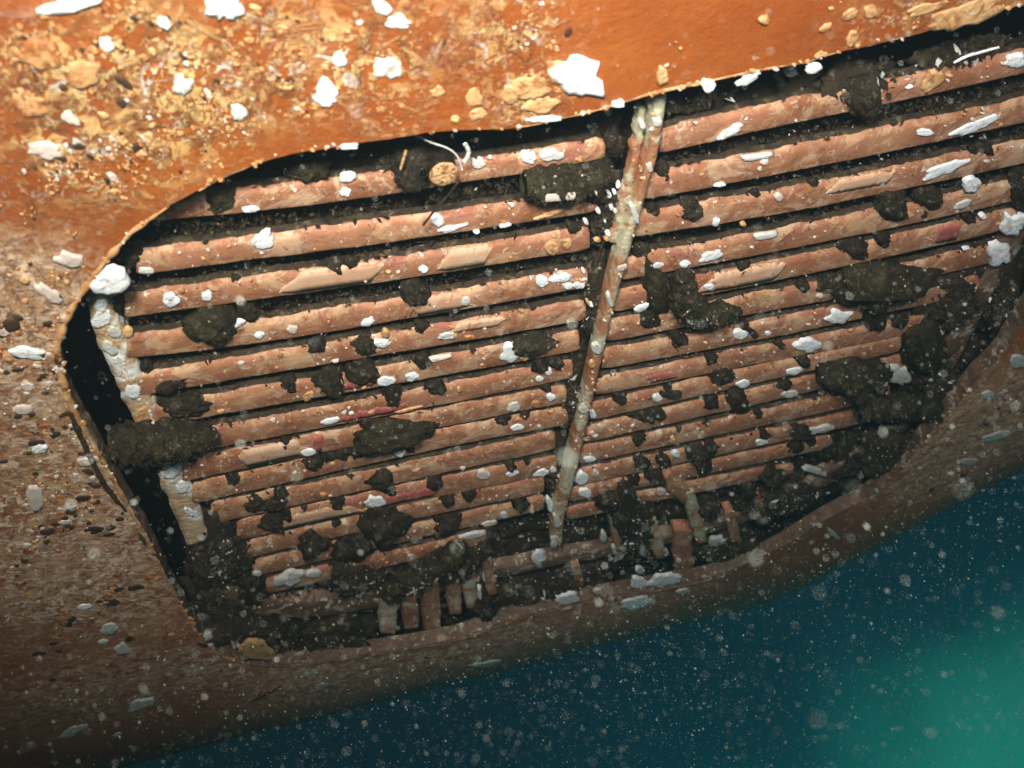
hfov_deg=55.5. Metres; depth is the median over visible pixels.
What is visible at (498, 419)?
sea squirt
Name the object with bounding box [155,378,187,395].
sea squirt
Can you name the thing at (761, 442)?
white shell
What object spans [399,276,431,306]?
sea squirt
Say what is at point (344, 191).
white shell
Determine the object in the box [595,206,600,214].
white shell
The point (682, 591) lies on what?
pale shell
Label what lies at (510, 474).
white shell
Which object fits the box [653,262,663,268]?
pale shell
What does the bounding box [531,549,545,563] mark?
white shell
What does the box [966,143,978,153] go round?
sea squirt
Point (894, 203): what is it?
sea squirt
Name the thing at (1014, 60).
white shell
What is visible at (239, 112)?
pale shell
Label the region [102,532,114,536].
barnacle pit
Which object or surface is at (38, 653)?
barnacle pit
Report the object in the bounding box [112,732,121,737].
pale shell
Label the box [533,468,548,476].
white shell
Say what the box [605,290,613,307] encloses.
pale shell
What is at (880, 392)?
sea squirt
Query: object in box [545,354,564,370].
sea squirt
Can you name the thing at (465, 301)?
pale shell
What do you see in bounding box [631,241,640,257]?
sea squirt
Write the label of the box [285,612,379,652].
growth clump
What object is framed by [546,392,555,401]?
white shell
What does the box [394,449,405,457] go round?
white shell
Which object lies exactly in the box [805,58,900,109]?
growth clump
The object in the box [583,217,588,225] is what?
pale shell
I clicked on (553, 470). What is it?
white shell
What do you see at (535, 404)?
barnacle scar
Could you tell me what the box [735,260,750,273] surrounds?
sea squirt
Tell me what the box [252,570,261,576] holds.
pale shell
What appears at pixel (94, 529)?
barnacle pit
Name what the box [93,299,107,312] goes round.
white shell
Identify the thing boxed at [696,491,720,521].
sea squirt
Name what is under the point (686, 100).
growth clump
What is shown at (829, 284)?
sea squirt
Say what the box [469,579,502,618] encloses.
growth clump
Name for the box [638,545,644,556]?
pale shell
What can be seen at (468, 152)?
worm thread
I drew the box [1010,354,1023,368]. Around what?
pale shell
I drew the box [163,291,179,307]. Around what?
white shell
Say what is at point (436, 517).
sea squirt
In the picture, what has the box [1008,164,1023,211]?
sea squirt
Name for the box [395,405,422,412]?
barnacle
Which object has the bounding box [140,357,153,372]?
sea squirt
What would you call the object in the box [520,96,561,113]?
barnacle
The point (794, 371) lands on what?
white shell
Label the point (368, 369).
sea squirt
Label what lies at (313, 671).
pale shell
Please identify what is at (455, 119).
barnacle
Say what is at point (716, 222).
white shell
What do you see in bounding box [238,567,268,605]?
sea squirt
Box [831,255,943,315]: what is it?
clump
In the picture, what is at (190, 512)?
white shell
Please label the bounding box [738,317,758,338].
sea squirt
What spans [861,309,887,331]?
sea squirt
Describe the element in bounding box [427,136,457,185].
round stud
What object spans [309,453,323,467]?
sea squirt
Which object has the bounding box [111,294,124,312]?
sea squirt
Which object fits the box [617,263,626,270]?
barnacle scar
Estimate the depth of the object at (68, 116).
0.57 m
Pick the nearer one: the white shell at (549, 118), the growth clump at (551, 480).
the white shell at (549, 118)
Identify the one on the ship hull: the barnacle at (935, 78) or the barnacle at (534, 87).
the barnacle at (534, 87)
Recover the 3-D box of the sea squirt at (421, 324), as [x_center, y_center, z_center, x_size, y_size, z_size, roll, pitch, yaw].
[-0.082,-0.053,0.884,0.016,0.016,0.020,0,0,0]
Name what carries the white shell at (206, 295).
attached to the intake grille
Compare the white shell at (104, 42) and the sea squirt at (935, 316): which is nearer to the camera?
the white shell at (104, 42)
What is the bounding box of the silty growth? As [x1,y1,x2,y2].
[131,27,1023,612]
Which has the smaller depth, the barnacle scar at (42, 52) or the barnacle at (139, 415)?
the barnacle scar at (42, 52)
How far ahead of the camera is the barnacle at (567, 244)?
0.83 m
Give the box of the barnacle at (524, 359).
[519,357,531,360]
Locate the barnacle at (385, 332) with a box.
[381,327,389,338]
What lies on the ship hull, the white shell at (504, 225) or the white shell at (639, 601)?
the white shell at (639, 601)
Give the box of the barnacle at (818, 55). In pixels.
[814,51,825,58]
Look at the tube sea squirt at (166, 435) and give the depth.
0.88 m
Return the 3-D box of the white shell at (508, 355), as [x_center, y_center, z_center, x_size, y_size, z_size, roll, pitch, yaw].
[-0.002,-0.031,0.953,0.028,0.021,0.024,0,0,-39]
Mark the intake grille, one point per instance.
(262, 459)
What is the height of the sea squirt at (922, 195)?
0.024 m
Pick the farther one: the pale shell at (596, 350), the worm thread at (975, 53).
the pale shell at (596, 350)
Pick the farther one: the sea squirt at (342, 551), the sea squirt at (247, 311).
the sea squirt at (342, 551)
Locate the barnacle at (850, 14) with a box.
[841,8,857,20]
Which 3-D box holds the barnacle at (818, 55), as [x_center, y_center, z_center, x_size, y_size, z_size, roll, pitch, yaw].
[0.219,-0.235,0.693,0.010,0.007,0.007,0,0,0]
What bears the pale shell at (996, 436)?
on the ship hull
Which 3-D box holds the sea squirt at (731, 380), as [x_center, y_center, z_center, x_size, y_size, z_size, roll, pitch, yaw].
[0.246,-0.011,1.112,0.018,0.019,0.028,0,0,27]
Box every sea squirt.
[106,417,217,469]
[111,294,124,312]
[115,239,143,273]
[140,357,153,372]
[150,464,164,473]
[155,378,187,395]
[156,388,216,417]
[181,304,237,347]
[185,388,201,407]
[188,456,196,463]
[205,178,235,213]
[224,470,240,485]
[231,273,241,282]
[236,301,259,321]
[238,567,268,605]
[242,492,264,512]
[257,511,282,532]
[263,496,288,511]
[274,484,288,500]
[275,507,291,522]
[279,371,296,392]
[280,435,291,449]
[283,152,331,182]
[297,528,331,560]
[301,456,317,470]
[301,503,307,511]
[307,333,326,352]
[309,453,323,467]
[310,362,344,398]
[321,452,330,463]
[324,255,342,274]
[325,450,336,460]
[330,531,371,563]
[331,495,345,509]
[331,518,340,527]
[334,447,347,460]
[343,254,359,268]
[343,361,355,381]
[347,446,363,459]
[349,356,380,385]
[350,328,377,354]
[353,415,439,455]
[356,506,414,550]
[359,418,374,428]
[364,461,393,490]
[377,540,469,605]
[381,383,401,407]
[383,484,396,496]
[388,138,430,193]
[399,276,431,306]
[405,447,414,452]
[410,349,433,368]
[413,317,430,333]
[416,348,430,367]
[424,377,446,395]
[426,474,443,490]
[432,514,439,524]
[434,511,461,536]
[437,494,454,506]
[454,509,462,518]
[461,489,476,501]
[471,601,499,621]
[494,414,508,425]
[504,459,516,472]
[511,328,559,358]
[511,496,530,513]
[519,410,529,419]
[523,457,531,465]
[530,357,548,373]
[539,383,551,393]
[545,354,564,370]
[566,220,581,233]
[585,150,614,175]
[586,188,608,204]
[594,489,618,512]
[603,125,624,159]
[608,477,644,541]
[612,390,627,405]
[626,472,640,485]
[627,407,655,423]
[630,451,650,470]
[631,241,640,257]
[631,430,646,446]
[638,308,660,329]
[639,242,668,315]
[642,468,665,485]
[645,201,659,216]
[652,404,666,420]
[654,157,669,180]
[655,446,671,467]
[659,382,682,399]
[665,328,682,349]
[666,271,674,282]
[673,328,688,345]
[676,425,681,432]
[679,194,702,220]
[683,440,716,467]
[696,459,712,474]
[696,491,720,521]
[700,393,718,409]
[702,437,719,453]
[704,349,718,364]
[704,418,708,427]
[707,368,732,385]
[724,390,744,406]
[725,385,749,413]
[727,370,735,382]
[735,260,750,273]
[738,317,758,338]
[739,481,757,498]
[748,188,760,197]
[753,405,763,418]
[758,426,770,439]
[758,460,786,486]
[772,336,785,348]
[776,376,792,390]
[786,420,812,441]
[786,439,804,453]
[793,354,810,367]
[794,276,809,292]
[806,436,816,446]
[807,176,819,186]
[813,437,837,459]
[814,356,893,405]
[815,271,844,293]
[835,235,868,258]
[838,270,844,280]
[844,72,882,121]
[852,389,948,424]
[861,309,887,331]
[870,189,907,221]
[872,384,888,396]
[873,230,891,247]
[891,311,909,329]
[899,317,946,375]
[910,184,942,209]
[921,211,927,218]
[928,309,945,322]
[960,211,976,224]
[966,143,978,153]
[974,140,993,155]
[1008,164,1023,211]
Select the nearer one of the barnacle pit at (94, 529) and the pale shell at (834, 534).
the barnacle pit at (94, 529)
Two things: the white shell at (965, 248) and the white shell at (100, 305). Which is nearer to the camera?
the white shell at (100, 305)
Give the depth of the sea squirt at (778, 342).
1.08 m
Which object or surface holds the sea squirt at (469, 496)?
attached to the intake grille
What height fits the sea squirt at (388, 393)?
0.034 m
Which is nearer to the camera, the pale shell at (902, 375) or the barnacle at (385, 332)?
the barnacle at (385, 332)
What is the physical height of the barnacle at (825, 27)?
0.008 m
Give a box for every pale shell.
[55,724,87,739]
[98,639,107,644]
[100,622,117,634]
[102,340,117,355]
[107,326,121,338]
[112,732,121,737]
[114,642,128,655]
[127,697,155,711]
[138,267,153,273]
[172,74,193,95]
[231,103,247,120]
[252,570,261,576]
[272,568,305,587]
[299,669,317,677]
[305,568,320,577]
[316,683,328,686]
[373,57,401,79]
[437,332,457,339]
[457,530,485,539]
[461,296,469,305]
[468,659,501,667]
[471,156,485,168]
[500,511,506,518]
[507,401,519,411]
[539,148,563,161]
[550,535,558,542]
[552,512,560,528]
[578,404,588,413]
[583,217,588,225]
[591,340,601,354]
[593,587,601,595]
[600,529,606,542]
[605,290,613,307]
[611,543,619,552]
[628,201,638,224]
[634,565,643,573]
[638,117,645,129]
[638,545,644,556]
[651,116,661,127]
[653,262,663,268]
[661,547,668,558]
[675,588,689,594]
[708,535,726,546]
[734,73,757,85]
[741,152,773,160]
[753,230,777,239]
[781,390,797,397]
[783,67,797,76]
[802,464,826,476]
[809,423,834,434]
[828,528,839,539]
[889,363,910,385]
[953,199,971,209]
[960,458,977,465]
[981,390,994,399]
[981,430,1013,442]
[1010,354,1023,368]
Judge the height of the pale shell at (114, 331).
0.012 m
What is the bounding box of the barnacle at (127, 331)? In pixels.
[123,325,132,337]
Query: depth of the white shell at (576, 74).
0.65 m
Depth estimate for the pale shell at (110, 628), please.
1.15 m
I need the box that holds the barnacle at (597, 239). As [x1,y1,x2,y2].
[593,236,600,242]
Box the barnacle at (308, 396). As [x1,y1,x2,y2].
[303,391,312,401]
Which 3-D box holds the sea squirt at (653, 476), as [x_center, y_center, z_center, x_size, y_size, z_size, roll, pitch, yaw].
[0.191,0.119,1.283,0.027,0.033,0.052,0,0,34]
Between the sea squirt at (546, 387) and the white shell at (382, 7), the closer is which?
the white shell at (382, 7)
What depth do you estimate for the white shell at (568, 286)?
0.89 m
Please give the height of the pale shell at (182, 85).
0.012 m
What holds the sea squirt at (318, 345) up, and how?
attached to the intake grille
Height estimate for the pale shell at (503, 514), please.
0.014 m
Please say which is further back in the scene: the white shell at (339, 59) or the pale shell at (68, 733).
the pale shell at (68, 733)
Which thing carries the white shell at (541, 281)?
attached to the intake grille
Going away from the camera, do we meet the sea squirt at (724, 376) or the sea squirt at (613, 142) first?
the sea squirt at (613, 142)
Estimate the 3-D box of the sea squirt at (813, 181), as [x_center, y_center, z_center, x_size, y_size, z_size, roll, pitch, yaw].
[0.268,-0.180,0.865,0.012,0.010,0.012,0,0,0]
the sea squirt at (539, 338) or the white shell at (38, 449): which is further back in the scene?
the sea squirt at (539, 338)
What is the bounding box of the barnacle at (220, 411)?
[217,409,224,413]
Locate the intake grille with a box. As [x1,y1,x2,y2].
[86,41,1023,633]
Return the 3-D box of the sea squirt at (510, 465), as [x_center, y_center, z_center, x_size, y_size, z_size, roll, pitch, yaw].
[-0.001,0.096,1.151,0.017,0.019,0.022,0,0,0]
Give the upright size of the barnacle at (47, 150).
0.011 m
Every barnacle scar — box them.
[9,93,48,117]
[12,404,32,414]
[18,37,61,70]
[26,485,43,512]
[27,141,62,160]
[34,282,63,303]
[52,250,82,267]
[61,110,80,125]
[77,457,90,466]
[286,325,297,333]
[429,353,451,361]
[476,468,489,479]
[481,520,496,526]
[531,400,539,408]
[592,468,598,476]
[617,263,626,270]
[646,162,652,172]
[655,487,665,495]
[773,192,782,201]
[816,293,823,298]
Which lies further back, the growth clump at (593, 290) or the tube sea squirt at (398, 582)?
the tube sea squirt at (398, 582)
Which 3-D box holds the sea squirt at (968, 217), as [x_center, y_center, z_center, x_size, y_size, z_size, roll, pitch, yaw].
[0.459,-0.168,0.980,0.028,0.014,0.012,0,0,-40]
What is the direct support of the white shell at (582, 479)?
on the intake grille
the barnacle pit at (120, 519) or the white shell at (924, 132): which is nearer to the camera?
the white shell at (924, 132)
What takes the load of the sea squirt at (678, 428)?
attached to the intake grille
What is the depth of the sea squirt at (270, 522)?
1.09 m
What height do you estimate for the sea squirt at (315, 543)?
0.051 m
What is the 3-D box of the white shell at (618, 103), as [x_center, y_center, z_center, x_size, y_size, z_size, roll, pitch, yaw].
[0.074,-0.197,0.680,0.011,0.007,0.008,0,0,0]
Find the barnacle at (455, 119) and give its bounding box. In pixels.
[451,115,459,123]
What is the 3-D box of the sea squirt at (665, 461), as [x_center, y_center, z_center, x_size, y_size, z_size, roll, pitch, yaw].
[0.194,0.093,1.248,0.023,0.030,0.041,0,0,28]
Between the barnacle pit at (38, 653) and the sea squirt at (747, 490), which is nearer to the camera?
the barnacle pit at (38, 653)
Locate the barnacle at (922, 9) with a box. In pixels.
[907,0,948,16]
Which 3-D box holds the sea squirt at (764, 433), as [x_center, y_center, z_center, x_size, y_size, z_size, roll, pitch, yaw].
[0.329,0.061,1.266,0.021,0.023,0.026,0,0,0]
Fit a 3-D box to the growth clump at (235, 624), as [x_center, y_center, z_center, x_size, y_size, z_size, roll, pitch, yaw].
[-0.363,0.326,1.367,0.121,0.147,0.265,0,0,23]
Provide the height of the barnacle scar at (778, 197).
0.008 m
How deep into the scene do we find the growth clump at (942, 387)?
1.26 m
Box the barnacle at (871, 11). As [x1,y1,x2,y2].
[864,5,877,18]
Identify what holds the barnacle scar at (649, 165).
attached to the intake grille
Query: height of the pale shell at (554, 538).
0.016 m
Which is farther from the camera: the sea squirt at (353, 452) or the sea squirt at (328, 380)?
the sea squirt at (353, 452)
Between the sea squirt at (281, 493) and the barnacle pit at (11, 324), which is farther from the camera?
the sea squirt at (281, 493)
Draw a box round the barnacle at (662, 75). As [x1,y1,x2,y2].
[657,65,668,85]
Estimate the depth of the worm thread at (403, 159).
0.69 m
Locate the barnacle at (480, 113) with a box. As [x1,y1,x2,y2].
[469,108,486,120]
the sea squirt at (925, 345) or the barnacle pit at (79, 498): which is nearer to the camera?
the barnacle pit at (79, 498)
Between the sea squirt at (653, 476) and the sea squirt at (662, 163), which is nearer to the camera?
the sea squirt at (662, 163)
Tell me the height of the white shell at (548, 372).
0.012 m
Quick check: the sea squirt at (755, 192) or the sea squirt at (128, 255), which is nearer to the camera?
the sea squirt at (128, 255)
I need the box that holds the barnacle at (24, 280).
[20,275,28,284]
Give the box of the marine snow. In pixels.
[0,1,1023,767]
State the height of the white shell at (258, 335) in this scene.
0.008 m
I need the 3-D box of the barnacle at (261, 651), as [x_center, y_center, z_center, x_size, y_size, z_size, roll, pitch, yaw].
[-0.348,0.364,1.332,0.042,0.056,0.088,0,0,0]
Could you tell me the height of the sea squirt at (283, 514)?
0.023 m
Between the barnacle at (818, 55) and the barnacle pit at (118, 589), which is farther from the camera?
the barnacle pit at (118, 589)
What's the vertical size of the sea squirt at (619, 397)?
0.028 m
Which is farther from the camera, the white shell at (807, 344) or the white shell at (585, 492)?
the white shell at (585, 492)
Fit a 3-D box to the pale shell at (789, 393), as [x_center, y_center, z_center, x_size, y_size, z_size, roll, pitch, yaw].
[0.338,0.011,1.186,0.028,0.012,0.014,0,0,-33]
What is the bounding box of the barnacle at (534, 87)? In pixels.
[512,74,552,100]
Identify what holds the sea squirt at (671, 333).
on the intake grille
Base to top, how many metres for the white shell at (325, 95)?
0.017 m
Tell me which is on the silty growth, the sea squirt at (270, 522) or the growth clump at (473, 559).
the growth clump at (473, 559)
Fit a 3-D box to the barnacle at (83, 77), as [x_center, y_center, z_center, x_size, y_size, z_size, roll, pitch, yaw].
[-0.243,-0.176,0.553,0.018,0.015,0.018,0,0,-23]
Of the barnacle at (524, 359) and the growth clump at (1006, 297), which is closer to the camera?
the barnacle at (524, 359)
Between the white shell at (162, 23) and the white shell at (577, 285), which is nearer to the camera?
the white shell at (162, 23)
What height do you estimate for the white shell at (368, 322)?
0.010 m
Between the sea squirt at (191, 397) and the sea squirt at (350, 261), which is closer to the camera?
the sea squirt at (350, 261)
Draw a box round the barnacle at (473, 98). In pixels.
[465,87,482,107]
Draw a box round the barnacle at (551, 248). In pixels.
[544,241,558,255]
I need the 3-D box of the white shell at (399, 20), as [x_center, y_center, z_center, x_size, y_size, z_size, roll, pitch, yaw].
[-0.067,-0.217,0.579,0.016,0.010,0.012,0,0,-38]
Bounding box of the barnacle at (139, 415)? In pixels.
[133,405,149,421]
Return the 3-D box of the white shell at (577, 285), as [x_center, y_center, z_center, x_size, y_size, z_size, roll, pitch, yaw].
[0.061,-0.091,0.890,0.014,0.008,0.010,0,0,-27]
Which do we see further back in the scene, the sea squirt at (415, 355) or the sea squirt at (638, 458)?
the sea squirt at (638, 458)
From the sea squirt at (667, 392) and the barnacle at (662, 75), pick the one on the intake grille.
the sea squirt at (667, 392)
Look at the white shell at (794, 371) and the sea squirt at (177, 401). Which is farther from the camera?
the white shell at (794, 371)
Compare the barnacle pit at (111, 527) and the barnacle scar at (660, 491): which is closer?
the barnacle pit at (111, 527)
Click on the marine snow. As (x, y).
(636, 569)
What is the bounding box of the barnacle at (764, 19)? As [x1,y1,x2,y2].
[758,15,769,24]
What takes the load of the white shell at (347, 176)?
attached to the intake grille
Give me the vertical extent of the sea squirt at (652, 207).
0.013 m
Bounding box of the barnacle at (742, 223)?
[739,220,745,226]
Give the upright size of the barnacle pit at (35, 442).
0.008 m
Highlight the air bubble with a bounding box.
[419,169,426,176]
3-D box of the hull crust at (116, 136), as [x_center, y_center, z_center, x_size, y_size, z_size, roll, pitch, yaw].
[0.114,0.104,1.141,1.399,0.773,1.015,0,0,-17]
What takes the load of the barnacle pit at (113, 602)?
attached to the ship hull
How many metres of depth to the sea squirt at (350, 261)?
0.79 m
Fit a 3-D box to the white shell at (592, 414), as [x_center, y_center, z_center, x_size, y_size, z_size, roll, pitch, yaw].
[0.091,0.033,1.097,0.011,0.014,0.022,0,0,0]
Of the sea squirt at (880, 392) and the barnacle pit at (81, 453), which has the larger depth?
the sea squirt at (880, 392)
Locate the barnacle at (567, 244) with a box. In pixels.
[560,238,571,248]
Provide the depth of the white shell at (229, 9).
0.54 m
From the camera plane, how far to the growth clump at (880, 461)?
1.40 m
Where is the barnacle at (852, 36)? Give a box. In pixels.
[846,30,858,47]
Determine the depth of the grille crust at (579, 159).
0.94 m
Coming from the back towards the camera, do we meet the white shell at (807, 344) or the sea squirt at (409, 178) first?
the white shell at (807, 344)
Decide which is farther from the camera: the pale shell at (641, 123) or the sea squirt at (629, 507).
the sea squirt at (629, 507)
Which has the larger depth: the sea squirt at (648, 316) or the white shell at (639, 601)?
the white shell at (639, 601)
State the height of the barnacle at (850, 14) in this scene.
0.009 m
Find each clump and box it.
[177,561,230,616]
[180,506,256,589]
[197,599,307,654]
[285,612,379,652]
[317,558,399,597]
[369,132,456,177]
[441,524,496,585]
[461,557,621,615]
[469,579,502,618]
[520,162,614,206]
[543,429,566,497]
[560,338,587,429]
[576,245,606,335]
[587,165,621,250]
[599,501,659,550]
[634,80,744,118]
[667,267,742,330]
[691,522,761,561]
[731,463,827,518]
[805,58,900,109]
[819,421,921,480]
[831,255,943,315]
[896,354,963,398]
[903,32,1014,71]
[908,267,984,334]
[977,259,1020,339]
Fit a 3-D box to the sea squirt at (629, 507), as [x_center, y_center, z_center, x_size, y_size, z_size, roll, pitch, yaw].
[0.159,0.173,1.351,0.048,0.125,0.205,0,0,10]
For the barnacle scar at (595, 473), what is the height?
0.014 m
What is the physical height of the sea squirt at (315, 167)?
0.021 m
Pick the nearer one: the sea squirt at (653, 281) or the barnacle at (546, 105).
the barnacle at (546, 105)
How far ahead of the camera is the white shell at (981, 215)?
0.97 m
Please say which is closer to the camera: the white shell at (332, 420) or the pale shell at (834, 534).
the white shell at (332, 420)
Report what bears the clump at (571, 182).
attached to the intake grille
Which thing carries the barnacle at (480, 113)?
attached to the ship hull
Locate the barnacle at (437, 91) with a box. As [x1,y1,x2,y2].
[430,85,444,97]
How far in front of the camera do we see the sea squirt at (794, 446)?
1.31 m
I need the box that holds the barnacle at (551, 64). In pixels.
[547,60,561,84]
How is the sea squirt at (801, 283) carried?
attached to the intake grille
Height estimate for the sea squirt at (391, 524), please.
0.073 m
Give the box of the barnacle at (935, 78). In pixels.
[921,68,945,93]
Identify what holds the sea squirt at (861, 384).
on the intake grille
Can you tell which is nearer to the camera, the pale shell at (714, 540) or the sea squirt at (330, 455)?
the sea squirt at (330, 455)
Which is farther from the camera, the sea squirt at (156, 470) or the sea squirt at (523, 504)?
the sea squirt at (523, 504)
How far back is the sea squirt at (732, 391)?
1.15 m
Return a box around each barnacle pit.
[3,317,19,332]
[12,367,23,371]
[14,414,21,418]
[28,440,44,445]
[32,651,44,655]
[39,373,47,378]
[43,321,51,326]
[75,495,90,501]
[78,451,84,455]
[84,526,103,533]
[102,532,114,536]
[105,524,115,530]
[105,599,119,605]
[113,587,124,591]
[114,75,132,89]
[115,517,123,521]
[127,584,144,590]
[213,78,220,83]
[564,27,571,36]
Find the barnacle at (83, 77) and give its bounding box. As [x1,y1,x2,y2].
[68,61,100,89]
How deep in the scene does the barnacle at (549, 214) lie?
0.80 m
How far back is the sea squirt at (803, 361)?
1.12 m
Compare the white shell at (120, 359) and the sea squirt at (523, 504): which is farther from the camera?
the sea squirt at (523, 504)
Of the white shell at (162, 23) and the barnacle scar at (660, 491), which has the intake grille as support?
the barnacle scar at (660, 491)
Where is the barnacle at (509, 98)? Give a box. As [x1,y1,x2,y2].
[503,84,517,104]
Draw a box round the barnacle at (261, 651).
[237,638,277,661]
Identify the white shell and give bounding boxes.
[8,345,45,360]
[32,444,47,453]
[36,0,101,14]
[77,604,91,609]
[89,264,130,295]
[90,310,111,328]
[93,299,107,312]
[99,37,113,51]
[117,356,126,364]
[124,384,139,398]
[157,16,170,29]
[161,463,179,478]
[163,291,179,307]
[176,480,188,493]
[184,507,193,516]
[202,290,211,300]
[204,0,243,21]
[235,318,245,327]
[241,205,259,212]
[251,228,273,249]
[254,332,263,338]
[301,448,315,456]
[312,76,338,107]
[320,417,339,424]
[332,52,346,66]
[338,143,357,149]
[339,171,355,181]
[340,187,350,196]
[361,317,374,326]
[364,494,385,507]
[372,0,391,15]
[374,339,389,347]
[377,376,395,386]
[385,13,411,28]
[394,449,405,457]
[405,372,418,381]
[418,265,427,273]
[430,213,444,226]
[436,223,467,232]
[477,584,481,598]
[499,222,510,227]
[499,341,520,362]
[506,470,518,476]
[510,424,523,431]
[520,149,535,163]
[521,150,526,158]
[525,115,561,122]
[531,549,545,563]
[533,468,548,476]
[536,275,547,287]
[536,376,543,381]
[544,367,552,375]
[545,495,552,512]
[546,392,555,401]
[548,54,604,97]
[548,272,571,282]
[550,466,556,472]
[555,591,579,604]
[563,283,572,289]
[573,281,584,288]
[574,470,588,485]
[578,487,590,497]
[583,456,595,462]
[589,409,596,418]
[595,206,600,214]
[605,230,609,236]
[611,99,624,107]
[615,180,620,188]
[620,595,651,611]
[630,575,648,588]
[633,303,648,312]
[648,572,682,586]
[652,393,662,401]
[671,449,679,457]
[679,260,690,267]
[698,249,722,262]
[701,78,715,93]
[704,284,714,289]
[712,217,719,226]
[714,182,725,186]
[716,123,743,140]
[733,328,747,339]
[735,379,749,388]
[756,439,767,445]
[786,367,801,375]
[792,336,821,353]
[805,62,822,73]
[824,308,853,323]
[905,84,912,89]
[917,128,933,135]
[922,158,971,181]
[948,112,1000,136]
[961,174,981,192]
[961,245,969,250]
[977,211,986,219]
[987,239,1010,266]
[999,211,1023,236]
[1004,52,1023,67]
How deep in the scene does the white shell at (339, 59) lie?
0.59 m
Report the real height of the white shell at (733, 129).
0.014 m
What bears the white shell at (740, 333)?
attached to the intake grille
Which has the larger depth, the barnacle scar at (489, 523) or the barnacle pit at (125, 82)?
the barnacle scar at (489, 523)
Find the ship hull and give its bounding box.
[0,0,1023,767]
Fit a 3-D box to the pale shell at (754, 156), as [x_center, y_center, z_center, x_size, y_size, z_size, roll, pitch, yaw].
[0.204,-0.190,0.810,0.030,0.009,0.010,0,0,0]
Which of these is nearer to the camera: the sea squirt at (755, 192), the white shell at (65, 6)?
the white shell at (65, 6)
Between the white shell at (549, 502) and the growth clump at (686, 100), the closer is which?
the growth clump at (686, 100)
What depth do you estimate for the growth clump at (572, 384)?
1.04 m
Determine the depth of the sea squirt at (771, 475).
1.37 m
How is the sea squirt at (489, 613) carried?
on the intake grille
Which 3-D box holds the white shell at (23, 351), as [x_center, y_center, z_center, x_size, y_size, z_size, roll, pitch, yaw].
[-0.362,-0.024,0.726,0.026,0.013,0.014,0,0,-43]
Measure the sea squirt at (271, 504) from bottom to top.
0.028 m
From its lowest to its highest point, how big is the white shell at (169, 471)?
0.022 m
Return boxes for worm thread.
[399,150,406,169]
[414,135,462,169]
[422,180,459,225]
[463,142,470,162]
[953,46,998,63]
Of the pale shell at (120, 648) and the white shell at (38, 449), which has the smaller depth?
the white shell at (38, 449)
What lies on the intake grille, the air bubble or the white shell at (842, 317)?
the white shell at (842, 317)
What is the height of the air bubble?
0.006 m
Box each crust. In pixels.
[0,0,1023,708]
[99,57,1023,611]
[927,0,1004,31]
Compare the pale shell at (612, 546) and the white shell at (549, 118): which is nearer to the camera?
the white shell at (549, 118)
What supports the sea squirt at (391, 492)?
attached to the intake grille
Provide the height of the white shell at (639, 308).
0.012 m
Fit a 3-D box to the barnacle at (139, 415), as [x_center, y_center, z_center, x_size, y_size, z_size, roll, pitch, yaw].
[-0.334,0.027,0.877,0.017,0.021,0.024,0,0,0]
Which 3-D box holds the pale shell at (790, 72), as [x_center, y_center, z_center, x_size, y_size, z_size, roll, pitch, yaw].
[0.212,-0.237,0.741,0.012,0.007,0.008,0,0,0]
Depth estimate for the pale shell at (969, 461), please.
1.47 m
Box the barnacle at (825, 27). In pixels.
[818,22,831,32]
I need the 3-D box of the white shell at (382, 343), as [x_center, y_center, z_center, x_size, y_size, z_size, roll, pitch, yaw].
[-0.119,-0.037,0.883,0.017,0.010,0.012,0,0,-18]
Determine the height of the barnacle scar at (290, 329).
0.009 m
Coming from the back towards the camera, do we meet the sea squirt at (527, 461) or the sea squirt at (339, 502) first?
the sea squirt at (527, 461)
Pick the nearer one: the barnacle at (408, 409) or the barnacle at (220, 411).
the barnacle at (220, 411)
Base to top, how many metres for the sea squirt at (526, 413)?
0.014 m
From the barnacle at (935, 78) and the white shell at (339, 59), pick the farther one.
the barnacle at (935, 78)
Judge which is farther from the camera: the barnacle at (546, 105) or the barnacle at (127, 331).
the barnacle at (127, 331)
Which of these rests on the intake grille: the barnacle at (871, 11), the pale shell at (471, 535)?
the pale shell at (471, 535)
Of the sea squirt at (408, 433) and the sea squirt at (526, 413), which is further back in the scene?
the sea squirt at (526, 413)
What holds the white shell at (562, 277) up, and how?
attached to the intake grille
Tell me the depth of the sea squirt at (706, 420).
1.20 m
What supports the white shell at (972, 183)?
attached to the intake grille
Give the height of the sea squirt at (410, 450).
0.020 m
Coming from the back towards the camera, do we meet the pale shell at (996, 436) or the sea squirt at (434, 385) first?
the pale shell at (996, 436)
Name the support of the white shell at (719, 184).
attached to the intake grille
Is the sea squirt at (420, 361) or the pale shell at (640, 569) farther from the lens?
the pale shell at (640, 569)
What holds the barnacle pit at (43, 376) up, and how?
attached to the ship hull
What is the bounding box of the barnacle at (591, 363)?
[588,359,595,367]
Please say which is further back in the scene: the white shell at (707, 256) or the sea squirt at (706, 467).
the sea squirt at (706, 467)
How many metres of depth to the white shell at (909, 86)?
0.79 m
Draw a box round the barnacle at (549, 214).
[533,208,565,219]
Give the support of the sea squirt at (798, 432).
attached to the intake grille
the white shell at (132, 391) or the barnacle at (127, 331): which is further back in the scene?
the white shell at (132, 391)
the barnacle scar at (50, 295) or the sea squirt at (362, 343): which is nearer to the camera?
the barnacle scar at (50, 295)
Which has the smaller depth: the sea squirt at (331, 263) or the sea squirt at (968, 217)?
the sea squirt at (331, 263)
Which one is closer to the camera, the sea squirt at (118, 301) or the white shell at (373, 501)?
the sea squirt at (118, 301)
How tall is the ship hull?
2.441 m
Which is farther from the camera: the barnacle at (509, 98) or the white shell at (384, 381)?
the white shell at (384, 381)
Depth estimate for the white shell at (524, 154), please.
0.73 m
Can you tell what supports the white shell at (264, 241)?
attached to the intake grille

